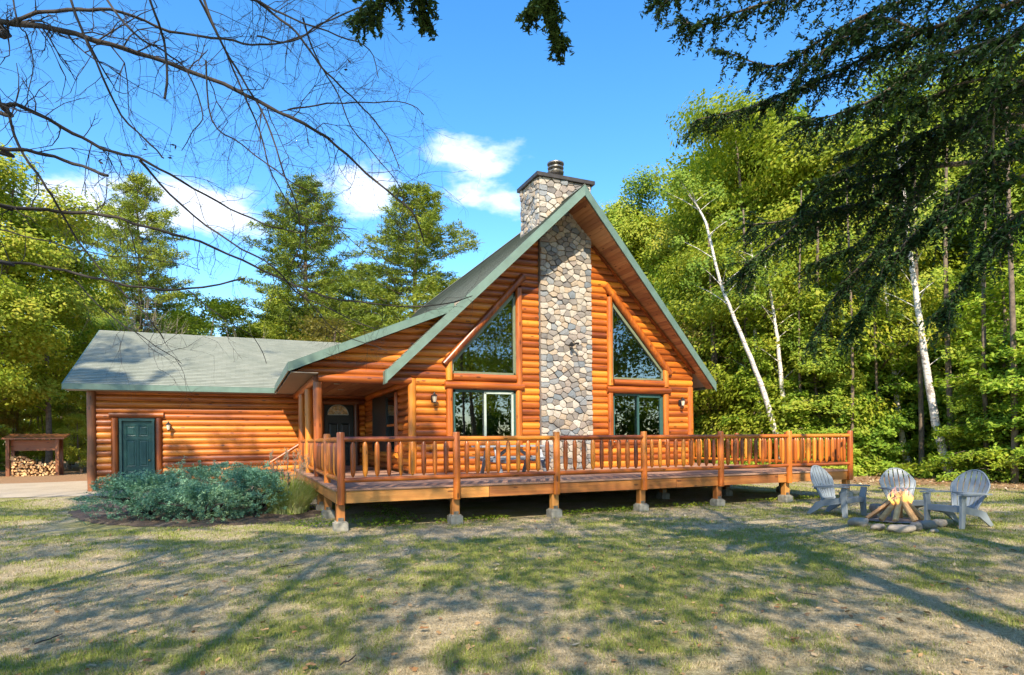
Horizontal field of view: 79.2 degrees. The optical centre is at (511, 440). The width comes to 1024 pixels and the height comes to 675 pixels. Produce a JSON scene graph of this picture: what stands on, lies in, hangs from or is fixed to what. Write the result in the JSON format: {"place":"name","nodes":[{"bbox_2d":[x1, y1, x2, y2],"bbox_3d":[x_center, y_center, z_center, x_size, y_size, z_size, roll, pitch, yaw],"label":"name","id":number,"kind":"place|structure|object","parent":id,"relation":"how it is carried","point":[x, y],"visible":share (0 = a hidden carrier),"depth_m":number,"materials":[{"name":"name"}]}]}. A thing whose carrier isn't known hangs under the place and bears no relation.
{"place":"outdoors","nodes":[
{"label":"outdoors","id":0,"kind":"place"},
{"bbox_2d":[0,481,260,497],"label":"driveway","id":1,"kind":"structure","parent":0,"point":[55,489],"depth_m":20.36,"materials":[{"name":"beige concrete"}]},
{"bbox_2d":[0,456,1023,674],"bbox_3d":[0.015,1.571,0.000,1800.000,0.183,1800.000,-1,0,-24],"label":"lawn","id":2,"kind":"structure","parent":0,"point":[526,506],"depth_m":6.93,"materials":[{"name":"plant"}]},
{"bbox_2d":[0,407,38,465],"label":"leafy shrub","id":3,"kind":"object","parent":2,"relation":"on","point":[9,421],"visible":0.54,"depth_m":38.85,"materials":[{"name":"green plant"}]},
{"bbox_2d":[1,434,69,476],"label":"firewood shed","id":4,"kind":"structure","parent":2,"relation":"on","point":[56,444],"depth_m":30.25,"materials":[{"name":"brown wood"}]},
{"bbox_2d":[0,190,81,395],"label":"maple tree","id":5,"kind":"object","parent":2,"relation":"on","point":[8,381],"visible":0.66,"depth_m":28.67,"materials":[{"name":"green plant"}]},
{"bbox_2d":[17,407,66,463],"bbox_3d":[-30.028,-0.369,39.845,2.986,4.416,3.706,-1,0,-41],"label":"leafy shrub","id":6,"kind":"object","parent":2,"relation":"on","point":[33,426],"visible":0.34,"depth_m":39.25,"materials":[{"name":"green plant"}]},
{"bbox_2d":[0,142,117,410],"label":"maple tree","id":7,"kind":"object","parent":2,"relation":"on","point":[54,301],"visible":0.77,"depth_m":29.58,"materials":[{"name":"green plant"}]},
{"bbox_2d":[0,203,120,471],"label":"maple tree","id":8,"kind":"object","parent":2,"relation":"on","point":[47,369],"visible":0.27,"depth_m":33.23,"materials":[{"name":"green plant"}]},
{"bbox_2d":[39,405,84,468],"bbox_3d":[-27.503,-0.211,38.051,3.395,4.045,2.735,-1,0,33],"label":"leafy shrub","id":9,"kind":"object","parent":2,"relation":"on","point":[60,411],"visible":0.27,"depth_m":37.71,"materials":[{"name":"green plant"}]},
{"bbox_2d":[54,412,86,471],"bbox_3d":[-23.552,0.112,33.404,2.775,3.307,2.236,-1,0,4],"label":"leafy shrub","id":10,"kind":"object","parent":2,"relation":"on","point":[75,419],"visible":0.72,"depth_m":33.22,"materials":[{"name":"green plant"}]},
{"bbox_2d":[58,390,86,456],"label":"woodland tree","id":11,"kind":"object","parent":2,"relation":"on","point":[79,400],"visible":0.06,"depth_m":35.45,"materials":[{"name":"green plant"}]},
{"bbox_2d":[12,306,139,416],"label":"maple tree","id":12,"kind":"object","parent":2,"relation":"on","point":[104,323],"visible":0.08,"depth_m":39.21,"materials":[{"name":"green plant"}]},
{"bbox_2d":[44,273,138,464],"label":"woodland tree","id":13,"kind":"object","parent":2,"relation":"on","point":[113,294],"visible":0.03,"depth_m":45.18,"materials":[{"name":"green plant"}]},
{"bbox_2d":[105,292,184,333],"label":"tree","id":14,"kind":"object","parent":2,"relation":"on","point":[134,324],"visible":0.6,"depth_m":36.58,"materials":[{"name":"green plant"}]},
{"bbox_2d":[81,171,209,335],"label":"pine tree","id":15,"kind":"object","parent":2,"relation":"on","point":[126,212],"visible":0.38,"depth_m":46.13,"materials":[{"name":"green plant"}]},
{"bbox_2d":[68,492,321,526],"bbox_3d":[-7.747,1.632,15.364,5.858,0.179,7.294,-1,0,-24],"label":"mulch bed","id":16,"kind":"object","parent":2,"relation":"on","point":[264,517],"visible":0.28,"depth_m":13.29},
{"bbox_2d":[72,469,209,524],"bbox_3d":[-8.157,1.247,13.957,2.599,1.301,3.012,-1,0,-24],"label":"juniper bush","id":17,"kind":"object","parent":16,"relation":"on","point":[128,486],"visible":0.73,"depth_m":13.23,"materials":[{"name":"green plant"}]},
{"bbox_2d":[128,474,257,523],"bbox_3d":[-6.618,1.306,13.331,2.331,1.203,2.212,-1,0,4],"label":"juniper bush","id":18,"kind":"object","parent":16,"relation":"on","point":[199,495],"visible":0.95,"depth_m":12.85,"materials":[{"name":"green plant"}]},
{"bbox_2d":[137,456,268,511],"bbox_3d":[-7.535,1.096,15.262,3.158,1.516,3.430,-1,0,-24],"label":"juniper bush","id":19,"kind":"object","parent":16,"relation":"on","point":[204,471],"visible":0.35,"depth_m":14.71,"materials":[{"name":"green plant"}]},
{"bbox_2d":[214,460,294,516],"bbox_3d":[-5.784,1.130,14.129,2.091,1.387,3.276,-1,0,-24],"label":"juniper bush","id":20,"kind":"object","parent":16,"relation":"on","point":[252,477],"visible":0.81,"depth_m":13.64,"materials":[{"name":"green plant"}]},
{"bbox_2d":[256,447,320,514],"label":"ornamental grass","id":21,"kind":"object","parent":16,"relation":"on","point":[299,500],"depth_m":14.02,"materials":[{"name":"green plant"}]},
{"bbox_2d":[148,290,269,338],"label":"maple tree","id":22,"kind":"object","parent":2,"relation":"on","point":[220,307],"visible":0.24,"depth_m":43.41,"materials":[{"name":"green plant"}]},
{"bbox_2d":[0,0,489,412],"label":"overhanging tree","id":23,"kind":"object","parent":2,"relation":"on","point":[17,22],"visible":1,"depth_m":5.54,"materials":[{"name":"brown plant"}]},
{"bbox_2d":[238,288,324,340],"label":"woodland tree","id":24,"kind":"object","parent":2,"relation":"on","point":[269,297],"visible":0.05,"depth_m":48.04,"materials":[{"name":"green plant"}]},
{"bbox_2d":[208,168,375,340],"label":"pine tree","id":25,"kind":"object","parent":2,"relation":"on","point":[290,238],"visible":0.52,"depth_m":48.16,"materials":[{"name":"green plant"}]},
{"bbox_2d":[286,311,372,342],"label":"tree","id":26,"kind":"object","parent":2,"relation":"on","point":[311,326],"visible":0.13,"depth_m":38.70,"materials":[{"name":"green plant"}]},
{"bbox_2d":[311,260,408,328],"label":"pine tree","id":27,"kind":"object","parent":2,"relation":"on","point":[352,294],"visible":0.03,"depth_m":56.74,"materials":[{"name":"green plant"}]},
{"bbox_2d":[62,160,716,501],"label":"log house","id":28,"kind":"structure","parent":2,"relation":"on","point":[560,272],"depth_m":19.38,"materials":[{"name":"brown wood"}]},
{"bbox_2d":[122,421,151,486],"bbox_3d":[-12.239,0.468,20.217,0.840,2.200,0.100,-1,0,-24],"label":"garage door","id":29,"kind":"structure","parent":28,"relation":"in","point":[136,435],"depth_m":20.21,"materials":[{"name":"teal metal"}]},
{"bbox_2d":[324,405,353,465],"bbox_3d":[-6.365,-0.201,22.795,1.040,2.264,0.074,-1,0,-24],"label":"entry door","id":30,"kind":"structure","parent":28,"relation":"in","point":[337,418],"depth_m":22.81,"materials":[{"name":"black wood"}]},
{"bbox_2d":[372,392,393,451],"bbox_3d":[-4.125,-0.525,19.990,0.110,1.840,3.550,-1,0,-24],"label":"window","id":31,"kind":"structure","parent":28,"relation":"in","point":[383,406],"depth_m":19.84,"materials":[{"name":"black glass"}]},
{"bbox_2d":[452,293,515,374],"bbox_3d":[-0.810,-3.075,17.650,2.010,2.436,0.075,-1,0,-24],"label":"window","id":32,"kind":"structure","parent":28,"relation":"in","point":[512,296],"depth_m":17.83,"materials":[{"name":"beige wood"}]},
{"bbox_2d":[453,389,515,435],"bbox_3d":[-0.788,-0.692,17.651,1.960,1.560,0.097,-1,0,-24],"label":"window","id":33,"kind":"structure","parent":28,"relation":"in","point":[513,393],"depth_m":17.71,"materials":[{"name":"white plastic"}]},
{"bbox_2d":[624,398,643,434],"bbox_3d":[4.634,-0.770,23.254,0.080,1.650,1.320,-1,0,-24],"label":"window","id":34,"kind":"structure","parent":28,"relation":"in","point":[630,420],"depth_m":23.38,"materials":[{"name":"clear glass"}]},
{"bbox_2d":[612,302,662,380],"bbox_3d":[3.988,-3.121,19.742,2.010,2.436,0.075,-1,0,-24],"label":"window","id":35,"kind":"structure","parent":28,"relation":"in","point":[615,309],"depth_m":19.72,"materials":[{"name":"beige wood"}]},
{"bbox_2d":[613,393,662,441],"bbox_3d":[4.025,-0.739,19.710,1.960,1.560,0.170,-1,0,-24],"label":"window","id":36,"kind":"structure","parent":28,"relation":"in","point":[660,396],"depth_m":19.76,"materials":[{"name":"teal metal"}]},
{"bbox_2d":[648,398,658,434],"bbox_3d":[5.113,-0.774,22.154,0.080,1.650,0.760,-1,0,-24],"label":"window","id":37,"kind":"structure","parent":28,"relation":"in","point":[653,403],"depth_m":22.24,"materials":[{"name":"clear glass"}]},
{"bbox_2d":[315,181,483,342],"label":"pine tree","id":38,"kind":"object","parent":2,"relation":"on","point":[432,286],"visible":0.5,"depth_m":44.41,"materials":[{"name":"green plant"}]},
{"bbox_2d":[342,0,574,66],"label":"hemlock tree","id":39,"kind":"object","parent":2,"relation":"on","point":[370,16],"visible":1,"depth_m":4.78,"materials":[{"name":"green plant"}]},
{"bbox_2d":[8,541,973,665],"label":"curled leaves","id":40,"kind":"object","parent":2,"relation":"on","point":[421,627],"visible":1,"depth_m":5.32,"materials":[{"name":"brown plant"}]},
{"bbox_2d":[0,472,1023,674],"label":"fallen leaves","id":41,"kind":"object","parent":2,"relation":"on","point":[342,658],"visible":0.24,"depth_m":6.47,"materials":[{"name":"brown plant"}]},
{"bbox_2d":[260,431,852,531],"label":"wooden deck","id":42,"kind":"structure","parent":2,"relation":"on","point":[339,484],"depth_m":13.73,"materials":[{"name":"brown wood"}]},
{"bbox_2d":[463,445,562,473],"bbox_3d":[0.001,0.497,15.894,2.000,0.755,1.820,-1,0,-24],"label":"picnic table","id":43,"kind":"object","parent":42,"relation":"on","point":[503,459],"visible":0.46,"depth_m":15.67,"materials":[{"name":"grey wood"}]},
{"bbox_2d":[288,494,839,528],"bbox_3d":[1.625,1.578,16.192,14.133,0.130,4.640,-1,0,-24],"label":"ground cover","id":44,"kind":"object","parent":2,"relation":"on","point":[396,522],"visible":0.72,"depth_m":13.36,"materials":[{"name":"green plant"}]},
{"bbox_2d":[600,195,677,306],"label":"woodland tree","id":45,"kind":"object","parent":2,"relation":"on","point":[615,210],"visible":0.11,"depth_m":43.96,"materials":[{"name":"green plant"}]},
{"bbox_2d":[606,161,700,311],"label":"woodland tree","id":46,"kind":"object","parent":2,"relation":"on","point":[637,189],"visible":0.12,"depth_m":43.97,"materials":[{"name":"green plant"}]},
{"bbox_2d":[616,207,698,297],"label":"woodland tree","id":47,"kind":"object","parent":2,"relation":"on","point":[636,246],"visible":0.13,"depth_m":43.24,"materials":[{"name":"green plant"}]},
{"bbox_2d":[638,160,748,349],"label":"woodland tree","id":48,"kind":"object","parent":2,"relation":"on","point":[670,232],"visible":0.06,"depth_m":40.10,"materials":[{"name":"green plant"}]},
{"bbox_2d":[707,223,714,462],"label":"tree trunk","id":49,"kind":"object","parent":2,"relation":"on","point":[712,356],"visible":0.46,"depth_m":32.98,"materials":[{"name":"brown plant"}]},
{"bbox_2d":[693,359,732,462],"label":"young hemlock","id":50,"kind":"object","parent":2,"relation":"on","point":[697,421],"visible":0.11,"depth_m":33.68,"materials":[{"name":"green plant"}]},
{"bbox_2d":[679,309,749,448],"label":"woodland tree","id":51,"kind":"object","parent":2,"relation":"on","point":[697,344],"visible":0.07,"depth_m":34.33,"materials":[{"name":"green plant"}]},
{"bbox_2d":[658,166,783,463],"bbox_3d":[9.672,-5.351,28.485,6.009,13.985,3.627,-1,0,5],"label":"birch tree","id":52,"kind":"object","parent":2,"relation":"on","point":[728,218],"visible":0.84,"depth_m":28.41,"materials":[{"name":"white plant"}]},
{"bbox_2d":[657,136,792,373],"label":"woodland tree","id":53,"kind":"object","parent":2,"relation":"on","point":[673,246],"visible":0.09,"depth_m":36.74,"materials":[{"name":"green plant"}]},
{"bbox_2d":[695,366,757,464],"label":"young hemlock","id":54,"kind":"object","parent":2,"relation":"on","point":[731,371],"visible":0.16,"depth_m":32.00,"materials":[{"name":"green plant"}]},
{"bbox_2d":[661,238,801,457],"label":"woodland tree","id":55,"kind":"object","parent":2,"relation":"on","point":[687,311],"visible":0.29,"depth_m":31.87,"materials":[{"name":"green plant"}]},
{"bbox_2d":[648,96,845,334],"bbox_3d":[15.193,-9.836,39.286,13.113,22.828,12.768,-1,0,20],"label":"woodland tree","id":56,"kind":"object","parent":2,"relation":"on","point":[692,166],"visible":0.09,"depth_m":36.42,"materials":[{"name":"green plant"}]},
{"bbox_2d":[715,308,788,464],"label":"young hemlock","id":57,"kind":"object","parent":2,"relation":"on","point":[761,360],"visible":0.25,"depth_m":30.04,"materials":[{"name":"green plant"}]},
{"bbox_2d":[649,80,857,363],"bbox_3d":[14.076,-9.406,35.524,11.948,21.971,10.246,-1,0,-10],"label":"woodland tree","id":58,"kind":"object","parent":2,"relation":"on","point":[778,161],"visible":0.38,"depth_m":33.92,"materials":[{"name":"green plant"}]},
{"bbox_2d":[720,241,796,462],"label":"birch tree","id":59,"kind":"object","parent":2,"relation":"on","point":[754,329],"visible":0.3,"depth_m":30.39,"materials":[{"name":"green plant"}]},
{"bbox_2d":[686,236,832,450],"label":"woodland tree","id":60,"kind":"object","parent":2,"relation":"on","point":[776,279],"visible":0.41,"depth_m":29.60,"materials":[{"name":"green plant"}]},
{"bbox_2d":[724,226,816,427],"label":"birch tree","id":61,"kind":"object","parent":2,"relation":"on","point":[779,360],"visible":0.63,"depth_m":28.86,"materials":[{"name":"green plant"}]},
{"bbox_2d":[747,374,798,458],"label":"young hemlock","id":62,"kind":"object","parent":2,"relation":"on","point":[769,377],"visible":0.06,"depth_m":29.90,"materials":[{"name":"green plant"}]},
{"bbox_2d":[758,373,824,466],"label":"young hemlock","id":63,"kind":"object","parent":2,"relation":"on","point":[793,378],"visible":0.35,"depth_m":28.41,"materials":[{"name":"green plant"}]},
{"bbox_2d":[798,190,802,433],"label":"tree trunk","id":64,"kind":"object","parent":2,"relation":"on","point":[799,377],"visible":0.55,"depth_m":28.52,"materials":[{"name":"brown plant"}]},
{"bbox_2d":[732,112,894,389],"bbox_3d":[17.181,-7.895,34.517,9.514,18.873,11.095,-1,0,34],"label":"woodland tree","id":65,"kind":"object","parent":2,"relation":"on","point":[791,210],"visible":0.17,"depth_m":31.91,"materials":[{"name":"green plant"}]},
{"bbox_2d":[766,308,882,468],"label":"young hemlock","id":66,"kind":"object","parent":2,"relation":"on","point":[796,405],"visible":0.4,"depth_m":27.85,"materials":[{"name":"green plant"}]},
{"bbox_2d":[640,0,1023,367],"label":"hemlock tree","id":67,"kind":"object","parent":2,"relation":"on","point":[893,183],"visible":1,"depth_m":5.75,"materials":[{"name":"green plant"}]},
{"bbox_2d":[771,250,901,460],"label":"woodland tree","id":68,"kind":"object","parent":2,"relation":"on","point":[785,346],"visible":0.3,"depth_m":28.23,"materials":[{"name":"green plant"}]},
{"bbox_2d":[807,465,869,517],"bbox_3d":[6.921,1.060,13.219,0.877,1.046,0.993,-1,0,-29],"label":"adirondack chair","id":69,"kind":"object","parent":2,"relation":"on","point":[824,486],"visible":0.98,"depth_m":13.26,"materials":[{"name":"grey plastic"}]},
{"bbox_2d":[797,338,888,475],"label":"young hemlock","id":70,"kind":"object","parent":2,"relation":"on","point":[839,391],"visible":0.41,"depth_m":26.93,"materials":[{"name":"green plant"}]},
{"bbox_2d":[846,179,853,463],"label":"tree trunk","id":71,"kind":"object","parent":2,"relation":"on","point":[852,386],"visible":0.39,"depth_m":26.59,"materials":[{"name":"brown plant"}]},
{"bbox_2d":[847,517,868,526],"bbox_3d":[6.474,1.522,11.516,0.394,0.162,0.351,-1,0,-24],"label":"rock","id":72,"kind":"object","parent":2,"relation":"on","point":[859,521],"visible":0.83,"depth_m":11.41,"materials":[{"name":"grey stone"}]},
{"bbox_2d":[819,327,925,476],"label":"young hemlock","id":73,"kind":"object","parent":2,"relation":"on","point":[887,463],"visible":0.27,"depth_m":26.68,"materials":[{"name":"green plant"}]},
{"bbox_2d":[779,114,965,389],"bbox_3d":[18.850,-7.937,33.502,11.095,18.932,9.514,-1,0,-33],"label":"woodland tree","id":74,"kind":"object","parent":2,"relation":"on","point":[919,263],"visible":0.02,"depth_m":31.52,"materials":[{"name":"green plant"}]},
{"bbox_2d":[817,317,933,478],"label":"young hemlock","id":75,"kind":"object","parent":2,"relation":"on","point":[893,432],"visible":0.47,"depth_m":26.82,"materials":[{"name":"green plant"}]},
{"bbox_2d":[872,174,880,474],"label":"tree trunk","id":76,"kind":"object","parent":2,"relation":"on","point":[876,372],"visible":0.41,"depth_m":26.96,"materials":[{"name":"brown plant"}]},
{"bbox_2d":[801,235,973,470],"bbox_3d":[16.693,-3.911,27.656,6.945,10.966,8.620,-1,0,14],"label":"woodland tree","id":77,"kind":"object","parent":2,"relation":"on","point":[930,300],"visible":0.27,"depth_m":26.38,"materials":[{"name":"green plant"}]},
{"bbox_2d":[842,205,936,472],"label":"birch tree","id":78,"kind":"object","parent":2,"relation":"on","point":[901,435],"visible":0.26,"depth_m":26.96,"materials":[{"name":"green plant"}]},
{"bbox_2d":[868,517,921,522],"bbox_3d":[7.456,1.543,12.082,1.028,0.001,1.000,-1,0,-24],"label":"ash bed","id":79,"kind":"object","parent":2,"relation":"on","point":[903,520],"visible":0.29,"depth_m":11.98,"materials":[{"name":"grey"}]},
{"bbox_2d":[879,491,904,520],"bbox_3d":[7.353,1.278,11.966,0.687,0.583,0.077,-1,0,-21],"label":"burning log","id":80,"kind":"object","parent":79,"relation":"on","point":[887,512],"visible":0.9,"depth_m":11.91,"materials":[{"name":"brown wood"}]},
{"bbox_2d":[896,492,918,521],"bbox_3d":[7.584,1.280,11.909,0.082,0.554,0.485,-1,0,-13],"label":"burning log","id":81,"kind":"object","parent":79,"relation":"on","point":[908,510],"visible":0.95,"depth_m":11.83,"materials":[{"name":"brown wood"}]},
{"bbox_2d":[776,43,1021,340],"bbox_3d":[20.174,-8.850,31.538,11.491,20.751,11.802,-1,0,41],"label":"woodland tree","id":82,"kind":"object","parent":2,"relation":"on","point":[804,194],"visible":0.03,"depth_m":30.32,"materials":[{"name":"green plant"}]},
{"bbox_2d":[886,524,916,533],"bbox_3d":[6.699,1.526,10.682,0.502,0.146,0.230,-1,0,-3],"label":"rock","id":83,"kind":"object","parent":2,"relation":"on","point":[899,528],"visible":0.94,"depth_m":10.60,"materials":[{"name":"grey stone"}]},
{"bbox_2d":[878,468,934,516],"bbox_3d":[8.039,1.075,12.714,0.835,0.997,0.945,-1,0,13],"label":"adirondack chair","id":84,"kind":"object","parent":2,"relation":"on","point":[896,488],"visible":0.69,"depth_m":12.99,"materials":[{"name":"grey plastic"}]},
{"bbox_2d":[873,335,942,472],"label":"young hemlock","id":85,"kind":"object","parent":2,"relation":"on","point":[891,398],"visible":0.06,"depth_m":28.30,"materials":[{"name":"green plant"}]},
{"bbox_2d":[858,113,966,475],"bbox_3d":[15.871,-5.344,24.362,3.857,14.211,3.959,-1,0,13],"label":"birch tree","id":86,"kind":"object","parent":2,"relation":"on","point":[932,403],"visible":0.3,"depth_m":24.39,"materials":[{"name":"white plant"}]},
{"bbox_2d":[913,184,924,475],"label":"tree trunk","id":87,"kind":"object","parent":2,"relation":"on","point":[921,414],"visible":0.35,"depth_m":26.17,"materials":[{"name":"brown plant"}]},
{"bbox_2d":[820,74,1023,337],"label":"woodland tree","id":88,"kind":"object","parent":2,"relation":"on","point":[1013,200],"visible":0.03,"depth_m":28.92,"materials":[{"name":"green plant"}]},
{"bbox_2d":[892,326,968,474],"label":"young hemlock","id":89,"kind":"object","parent":2,"relation":"on","point":[914,392],"visible":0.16,"depth_m":27.31,"materials":[{"name":"green plant"}]},
{"bbox_2d":[860,265,1004,473],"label":"tree","id":90,"kind":"object","parent":2,"relation":"on","point":[954,361],"visible":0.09,"depth_m":27.12,"materials":[{"name":"green plant"}]},
{"bbox_2d":[858,42,1022,269],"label":"woodland tree","id":91,"kind":"object","parent":2,"relation":"on","point":[978,72],"visible":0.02,"depth_m":31.24,"materials":[{"name":"green plant"}]},
{"bbox_2d":[943,148,954,469],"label":"tree trunk","id":92,"kind":"object","parent":2,"relation":"on","point":[947,343],"visible":0.37,"depth_m":24.52,"materials":[{"name":"brown plant"}]},
{"bbox_2d":[911,319,995,475],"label":"young hemlock","id":93,"kind":"object","parent":2,"relation":"on","point":[940,412],"visible":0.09,"depth_m":26.76,"materials":[{"name":"green plant"}]},
{"bbox_2d":[919,469,993,529],"bbox_3d":[8.245,1.058,11.420,0.974,1.026,0.860,-1,0,-21],"label":"adirondack chair","id":94,"kind":"object","parent":2,"relation":"on","point":[963,507],"visible":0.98,"depth_m":11.44,"materials":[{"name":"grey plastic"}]},
{"bbox_2d":[895,218,1023,480],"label":"young hemlock","id":95,"kind":"object","parent":2,"relation":"on","point":[1000,294],"visible":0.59,"depth_m":22.85,"materials":[{"name":"green plant"}]},
{"bbox_2d":[897,39,1023,314],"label":"woodland tree","id":96,"kind":"object","parent":2,"relation":"on","point":[955,263],"visible":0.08,"depth_m":28.84,"materials":[{"name":"green plant"}]},
{"bbox_2d":[920,332,1023,481],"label":"young hemlock","id":97,"kind":"object","parent":2,"relation":"on","point":[965,454],"visible":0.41,"depth_m":23.17,"materials":[{"name":"green plant"}]},
{"bbox_2d":[927,210,1023,446],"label":"tree","id":98,"kind":"object","parent":2,"relation":"on","point":[942,391],"visible":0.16,"depth_m":26.09,"materials":[{"name":"green plant"}]},
{"bbox_2d":[935,304,1023,482],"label":"young hemlock","id":99,"kind":"object","parent":2,"relation":"on","point":[1019,334],"visible":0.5,"depth_m":21.93,"materials":[{"name":"green plant"}]},
{"bbox_2d":[941,83,1023,271],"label":"woodland tree","id":100,"kind":"object","parent":2,"relation":"on","point":[1014,206],"visible":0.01,"depth_m":29.52,"materials":[{"name":"green plant"}]},
{"bbox_2d":[981,146,990,480],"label":"tree trunk","id":101,"kind":"object","parent":2,"relation":"on","point":[984,365],"visible":0.27,"depth_m":22.90,"materials":[{"name":"brown plant"}]},
{"bbox_2d":[989,374,1023,477],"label":"young hemlock","id":102,"kind":"object","parent":2,"relation":"on","point":[1020,463],"visible":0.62,"depth_m":21.29,"materials":[{"name":"green plant"}]},
{"bbox_2d":[1005,107,1018,482],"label":"tree trunk","id":103,"kind":"object","parent":2,"relation":"on","point":[1012,315],"visible":0.4,"depth_m":21.57,"materials":[{"name":"brown plant"}]},
{"bbox_2d":[0,0,1023,419],"label":"sky","id":104,"kind":"structure","parent":0,"point":[602,113],"materials":[{"name":"blue"}]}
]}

